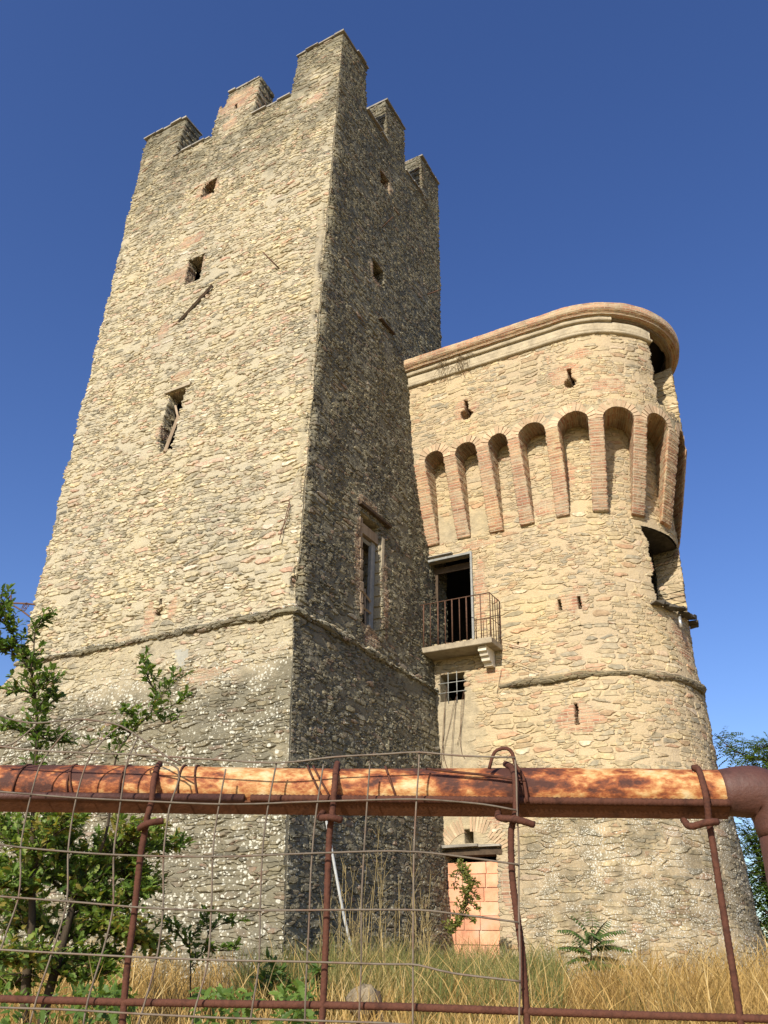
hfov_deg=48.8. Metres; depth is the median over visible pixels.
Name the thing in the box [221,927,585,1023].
grass
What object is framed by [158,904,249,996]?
oak sapling
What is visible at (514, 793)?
wire fence
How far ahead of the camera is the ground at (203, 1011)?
9.58 m
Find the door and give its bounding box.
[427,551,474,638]
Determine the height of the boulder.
0.352 m
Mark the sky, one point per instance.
(578, 151)
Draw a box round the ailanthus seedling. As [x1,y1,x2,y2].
[556,909,636,980]
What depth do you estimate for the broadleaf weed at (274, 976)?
8.68 m
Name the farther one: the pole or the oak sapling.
the pole
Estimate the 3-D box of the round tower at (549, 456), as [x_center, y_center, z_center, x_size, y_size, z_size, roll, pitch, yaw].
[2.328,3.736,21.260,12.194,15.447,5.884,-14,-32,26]
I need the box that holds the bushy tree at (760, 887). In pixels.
[736,817,767,948]
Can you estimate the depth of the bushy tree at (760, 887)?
17.43 m
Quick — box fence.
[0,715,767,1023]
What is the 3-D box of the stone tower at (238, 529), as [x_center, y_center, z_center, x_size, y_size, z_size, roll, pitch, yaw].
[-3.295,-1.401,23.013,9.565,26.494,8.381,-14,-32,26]
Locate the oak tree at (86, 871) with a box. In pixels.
[0,583,196,1023]
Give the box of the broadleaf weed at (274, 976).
[249,946,334,1014]
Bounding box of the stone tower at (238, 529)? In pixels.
[0,29,458,987]
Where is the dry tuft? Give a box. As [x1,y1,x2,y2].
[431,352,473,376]
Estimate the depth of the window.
18.05 m
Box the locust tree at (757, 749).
[713,728,767,768]
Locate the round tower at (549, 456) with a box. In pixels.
[403,302,767,986]
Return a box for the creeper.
[440,858,481,935]
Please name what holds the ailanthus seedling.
on the ground at (203, 1011)
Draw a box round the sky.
[0,0,767,942]
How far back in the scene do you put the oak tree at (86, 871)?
7.57 m
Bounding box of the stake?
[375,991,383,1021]
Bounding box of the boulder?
[346,983,376,1020]
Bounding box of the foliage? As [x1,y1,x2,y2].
[0,976,318,1023]
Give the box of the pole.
[325,821,354,958]
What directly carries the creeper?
on the grass at (511, 974)
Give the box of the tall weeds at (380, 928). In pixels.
[311,820,437,999]
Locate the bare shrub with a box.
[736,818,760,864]
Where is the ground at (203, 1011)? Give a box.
[0,982,753,1023]
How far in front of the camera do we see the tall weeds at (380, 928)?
10.64 m
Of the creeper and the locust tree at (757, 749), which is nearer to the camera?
the creeper

